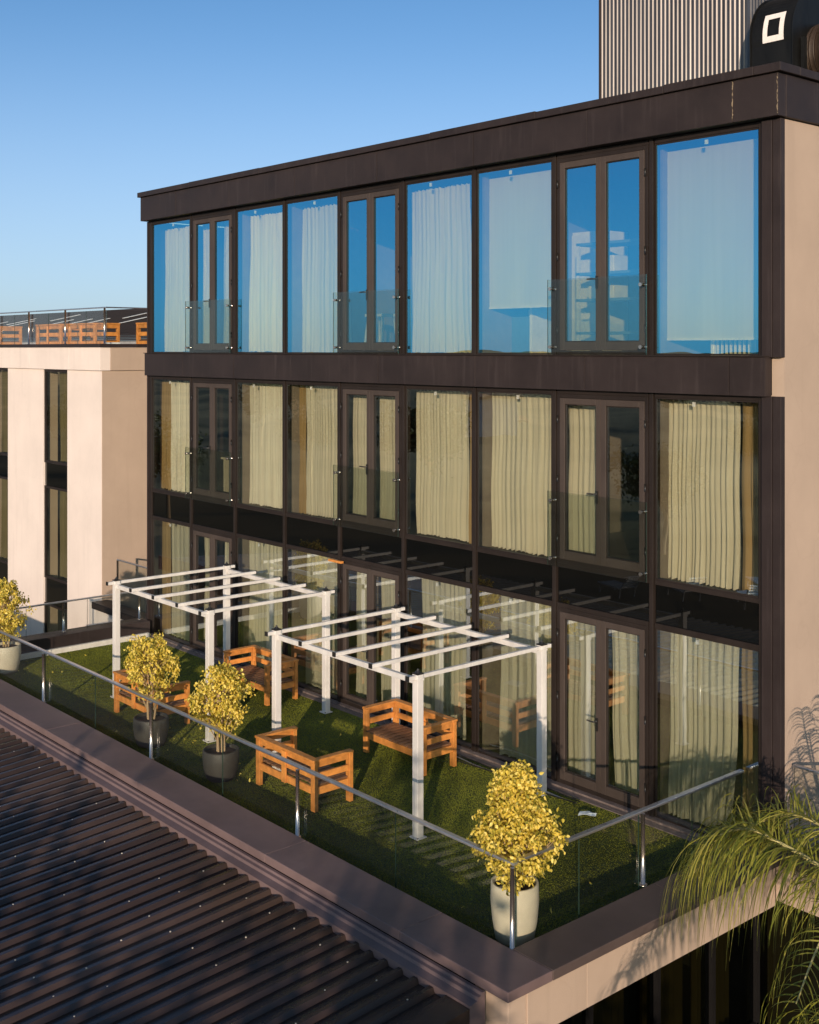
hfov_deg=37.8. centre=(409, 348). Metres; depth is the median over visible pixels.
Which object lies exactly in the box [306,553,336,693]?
curtain
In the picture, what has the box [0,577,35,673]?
potted shrub
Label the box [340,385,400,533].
french door
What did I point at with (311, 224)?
window
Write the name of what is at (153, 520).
window
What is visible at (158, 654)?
potted shrub
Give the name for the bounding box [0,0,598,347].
sky
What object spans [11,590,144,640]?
glass balustrade
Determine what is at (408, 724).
window
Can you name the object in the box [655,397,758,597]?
window
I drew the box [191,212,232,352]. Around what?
french door
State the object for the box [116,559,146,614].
glass balustrade
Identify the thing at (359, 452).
curtain
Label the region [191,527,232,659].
french door
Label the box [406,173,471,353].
window
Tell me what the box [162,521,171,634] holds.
curtain
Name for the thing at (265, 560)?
curtain
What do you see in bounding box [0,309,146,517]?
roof
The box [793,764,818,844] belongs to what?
glass balustrade
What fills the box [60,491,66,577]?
curtain
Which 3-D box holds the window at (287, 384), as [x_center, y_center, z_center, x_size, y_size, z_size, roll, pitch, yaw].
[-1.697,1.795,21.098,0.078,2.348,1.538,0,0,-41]
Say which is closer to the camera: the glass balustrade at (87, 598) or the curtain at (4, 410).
the glass balustrade at (87, 598)
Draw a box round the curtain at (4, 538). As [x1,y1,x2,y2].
[1,479,7,558]
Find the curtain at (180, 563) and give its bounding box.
[172,523,188,640]
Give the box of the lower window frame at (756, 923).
[586,914,759,1023]
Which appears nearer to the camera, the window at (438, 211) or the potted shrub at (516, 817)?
the potted shrub at (516, 817)
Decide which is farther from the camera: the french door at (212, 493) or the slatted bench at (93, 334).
the slatted bench at (93, 334)
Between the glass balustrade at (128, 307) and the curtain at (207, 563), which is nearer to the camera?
the curtain at (207, 563)
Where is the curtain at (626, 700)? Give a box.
[612,630,638,793]
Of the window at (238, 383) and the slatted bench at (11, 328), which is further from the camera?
the slatted bench at (11, 328)
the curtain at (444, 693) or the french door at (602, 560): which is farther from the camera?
the curtain at (444, 693)
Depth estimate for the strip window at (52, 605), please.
31.28 m
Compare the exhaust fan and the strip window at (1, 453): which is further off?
the strip window at (1, 453)
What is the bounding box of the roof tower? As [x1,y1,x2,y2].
[599,0,765,98]
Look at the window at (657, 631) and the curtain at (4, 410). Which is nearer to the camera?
the window at (657, 631)
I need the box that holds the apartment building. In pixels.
[137,61,818,1002]
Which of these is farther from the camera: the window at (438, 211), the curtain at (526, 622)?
the window at (438, 211)
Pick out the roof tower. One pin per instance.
(645, 44)
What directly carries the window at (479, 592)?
in the apartment building
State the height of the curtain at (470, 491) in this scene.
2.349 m
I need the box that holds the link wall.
[92,600,146,623]
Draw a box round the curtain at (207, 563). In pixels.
[204,537,209,640]
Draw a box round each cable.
[449,756,575,803]
[457,755,579,801]
[457,756,570,800]
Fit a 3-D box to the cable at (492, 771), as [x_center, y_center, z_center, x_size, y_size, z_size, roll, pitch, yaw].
[1.416,6.025,16.797,0.131,0.016,2.421,0,0,-41]
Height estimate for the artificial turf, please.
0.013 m
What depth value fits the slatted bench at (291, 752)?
16.01 m
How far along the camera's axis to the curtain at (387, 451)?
19.95 m
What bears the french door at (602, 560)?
in the apartment building
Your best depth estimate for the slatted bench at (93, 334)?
31.00 m
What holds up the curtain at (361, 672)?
hanging from the apartment building
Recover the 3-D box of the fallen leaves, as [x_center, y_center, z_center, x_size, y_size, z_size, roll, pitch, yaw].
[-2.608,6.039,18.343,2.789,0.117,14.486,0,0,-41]
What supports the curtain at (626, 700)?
hanging from the apartment building
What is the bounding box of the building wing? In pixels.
[0,344,146,639]
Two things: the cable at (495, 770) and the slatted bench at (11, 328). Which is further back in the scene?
the slatted bench at (11, 328)
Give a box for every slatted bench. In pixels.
[0,326,22,347]
[35,324,84,343]
[63,328,106,339]
[67,323,119,343]
[113,668,190,723]
[136,322,146,343]
[223,645,298,705]
[255,726,353,812]
[362,698,457,775]
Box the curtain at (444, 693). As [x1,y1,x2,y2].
[422,578,466,739]
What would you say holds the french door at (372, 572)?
in the apartment building
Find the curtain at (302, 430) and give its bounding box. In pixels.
[299,385,306,513]
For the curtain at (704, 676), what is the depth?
15.22 m
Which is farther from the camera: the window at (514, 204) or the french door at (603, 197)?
the window at (514, 204)
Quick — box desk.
[221,457,228,491]
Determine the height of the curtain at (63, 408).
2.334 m
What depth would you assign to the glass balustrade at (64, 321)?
30.80 m
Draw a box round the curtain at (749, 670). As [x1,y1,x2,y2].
[741,648,757,842]
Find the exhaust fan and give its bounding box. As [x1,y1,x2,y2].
[749,0,818,71]
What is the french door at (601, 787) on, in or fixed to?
in the apartment building
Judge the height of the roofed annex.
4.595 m
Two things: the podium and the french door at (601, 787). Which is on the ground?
the podium
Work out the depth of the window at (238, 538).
22.91 m
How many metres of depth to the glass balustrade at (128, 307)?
29.36 m
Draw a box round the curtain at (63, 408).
[59,372,66,461]
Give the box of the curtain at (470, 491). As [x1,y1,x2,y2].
[469,392,471,543]
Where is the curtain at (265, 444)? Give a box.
[249,383,281,508]
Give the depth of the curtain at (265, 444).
22.67 m
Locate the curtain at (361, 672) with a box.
[356,572,366,698]
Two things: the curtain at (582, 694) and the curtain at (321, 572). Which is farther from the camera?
the curtain at (321, 572)
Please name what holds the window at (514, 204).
in the apartment building
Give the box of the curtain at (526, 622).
[499,596,550,771]
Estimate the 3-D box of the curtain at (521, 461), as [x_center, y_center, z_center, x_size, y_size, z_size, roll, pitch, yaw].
[1.703,1.815,17.567,0.095,2.356,1.495,0,0,-41]
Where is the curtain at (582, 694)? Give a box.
[569,620,595,778]
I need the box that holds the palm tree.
[658,784,818,1023]
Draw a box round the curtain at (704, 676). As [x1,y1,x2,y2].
[668,633,738,828]
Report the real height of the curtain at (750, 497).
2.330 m
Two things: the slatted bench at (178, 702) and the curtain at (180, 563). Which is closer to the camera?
the slatted bench at (178, 702)
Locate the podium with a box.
[0,618,818,1023]
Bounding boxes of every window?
[0,368,7,455]
[0,476,7,563]
[44,369,66,465]
[44,485,66,584]
[44,602,66,632]
[152,219,189,352]
[152,378,189,495]
[152,518,189,646]
[237,204,282,352]
[237,381,282,511]
[237,537,282,672]
[286,195,337,353]
[286,383,337,521]
[286,547,337,700]
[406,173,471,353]
[406,388,471,546]
[406,574,471,749]
[477,161,551,354]
[477,390,551,560]
[477,589,551,778]
[655,127,758,355]
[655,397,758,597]
[655,628,758,843]
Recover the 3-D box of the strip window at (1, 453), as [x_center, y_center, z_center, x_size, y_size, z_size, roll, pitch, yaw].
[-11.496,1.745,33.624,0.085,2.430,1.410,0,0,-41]
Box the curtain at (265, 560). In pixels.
[249,540,281,672]
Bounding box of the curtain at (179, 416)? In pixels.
[171,381,188,491]
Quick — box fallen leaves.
[16,655,630,912]
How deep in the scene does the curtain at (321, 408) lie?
21.35 m
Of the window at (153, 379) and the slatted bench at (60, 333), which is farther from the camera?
the slatted bench at (60, 333)
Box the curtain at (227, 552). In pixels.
[225,542,228,563]
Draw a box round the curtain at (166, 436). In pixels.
[161,380,171,489]
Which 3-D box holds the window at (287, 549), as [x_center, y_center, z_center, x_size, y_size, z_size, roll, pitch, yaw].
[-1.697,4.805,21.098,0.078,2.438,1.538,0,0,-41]
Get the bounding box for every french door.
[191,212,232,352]
[191,380,232,503]
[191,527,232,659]
[340,185,400,353]
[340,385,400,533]
[340,559,400,723]
[557,145,648,354]
[557,394,648,578]
[557,606,648,814]
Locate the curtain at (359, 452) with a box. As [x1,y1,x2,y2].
[353,395,366,514]
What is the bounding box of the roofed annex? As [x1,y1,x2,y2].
[0,711,484,1023]
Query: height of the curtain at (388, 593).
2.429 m
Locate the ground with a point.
(763, 1006)
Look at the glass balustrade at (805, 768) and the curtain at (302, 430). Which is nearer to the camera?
the glass balustrade at (805, 768)
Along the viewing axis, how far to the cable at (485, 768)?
17.32 m
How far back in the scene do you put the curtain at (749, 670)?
14.68 m
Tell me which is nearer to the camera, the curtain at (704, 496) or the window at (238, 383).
the curtain at (704, 496)
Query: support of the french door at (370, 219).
in the apartment building
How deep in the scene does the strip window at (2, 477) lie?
33.33 m
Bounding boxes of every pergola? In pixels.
[106,562,335,742]
[265,603,552,840]
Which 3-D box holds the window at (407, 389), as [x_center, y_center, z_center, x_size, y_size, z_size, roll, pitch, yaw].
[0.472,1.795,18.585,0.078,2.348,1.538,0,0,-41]
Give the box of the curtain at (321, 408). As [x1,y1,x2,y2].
[306,386,336,518]
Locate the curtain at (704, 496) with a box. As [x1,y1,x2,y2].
[668,399,740,590]
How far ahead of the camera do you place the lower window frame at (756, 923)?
13.48 m
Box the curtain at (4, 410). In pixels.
[2,370,7,452]
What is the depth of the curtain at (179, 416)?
25.10 m
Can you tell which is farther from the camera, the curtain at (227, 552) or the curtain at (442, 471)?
the curtain at (227, 552)
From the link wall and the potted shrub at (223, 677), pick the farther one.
the link wall
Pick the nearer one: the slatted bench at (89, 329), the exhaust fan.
the exhaust fan
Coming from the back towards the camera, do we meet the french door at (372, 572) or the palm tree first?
the french door at (372, 572)
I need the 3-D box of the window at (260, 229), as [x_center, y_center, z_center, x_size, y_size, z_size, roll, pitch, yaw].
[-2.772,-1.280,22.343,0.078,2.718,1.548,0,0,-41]
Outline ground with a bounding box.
[7,610,766,1023]
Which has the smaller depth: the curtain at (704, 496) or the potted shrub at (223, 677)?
the curtain at (704, 496)
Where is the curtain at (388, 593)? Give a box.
[381,577,394,701]
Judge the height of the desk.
0.760 m
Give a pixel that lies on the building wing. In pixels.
(99, 476)
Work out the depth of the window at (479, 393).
17.89 m
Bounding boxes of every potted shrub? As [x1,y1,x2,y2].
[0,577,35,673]
[123,630,181,747]
[184,659,255,782]
[466,759,569,947]
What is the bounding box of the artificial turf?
[0,639,707,940]
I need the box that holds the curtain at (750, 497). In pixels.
[742,402,757,591]
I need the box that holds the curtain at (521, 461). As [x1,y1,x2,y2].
[491,392,550,556]
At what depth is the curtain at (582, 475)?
16.74 m
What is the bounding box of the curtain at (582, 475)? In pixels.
[569,405,595,553]
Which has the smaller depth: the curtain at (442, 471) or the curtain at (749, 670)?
the curtain at (749, 670)
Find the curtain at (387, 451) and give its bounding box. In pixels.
[379,396,394,519]
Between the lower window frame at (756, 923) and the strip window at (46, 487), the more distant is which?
the strip window at (46, 487)
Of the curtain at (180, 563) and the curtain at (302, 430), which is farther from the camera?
the curtain at (180, 563)
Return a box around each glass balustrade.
[0,307,107,343]
[0,630,517,948]
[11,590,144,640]
[108,307,146,308]
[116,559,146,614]
[511,769,743,917]
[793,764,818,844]
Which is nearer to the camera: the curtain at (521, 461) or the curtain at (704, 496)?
the curtain at (704, 496)
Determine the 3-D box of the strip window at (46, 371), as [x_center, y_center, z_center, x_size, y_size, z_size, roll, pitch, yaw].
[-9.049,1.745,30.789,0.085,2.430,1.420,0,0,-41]
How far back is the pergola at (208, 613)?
20.10 m
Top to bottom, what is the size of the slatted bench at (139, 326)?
0.870 m
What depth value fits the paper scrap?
15.48 m
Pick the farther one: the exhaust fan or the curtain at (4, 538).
the curtain at (4, 538)
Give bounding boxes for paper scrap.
[578,811,596,815]
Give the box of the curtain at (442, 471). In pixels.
[416,390,468,541]
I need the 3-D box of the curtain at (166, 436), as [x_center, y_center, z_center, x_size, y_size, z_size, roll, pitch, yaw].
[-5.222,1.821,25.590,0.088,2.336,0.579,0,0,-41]
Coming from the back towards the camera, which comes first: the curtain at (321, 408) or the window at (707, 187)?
the curtain at (321, 408)
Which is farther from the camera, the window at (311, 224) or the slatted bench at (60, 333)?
the slatted bench at (60, 333)

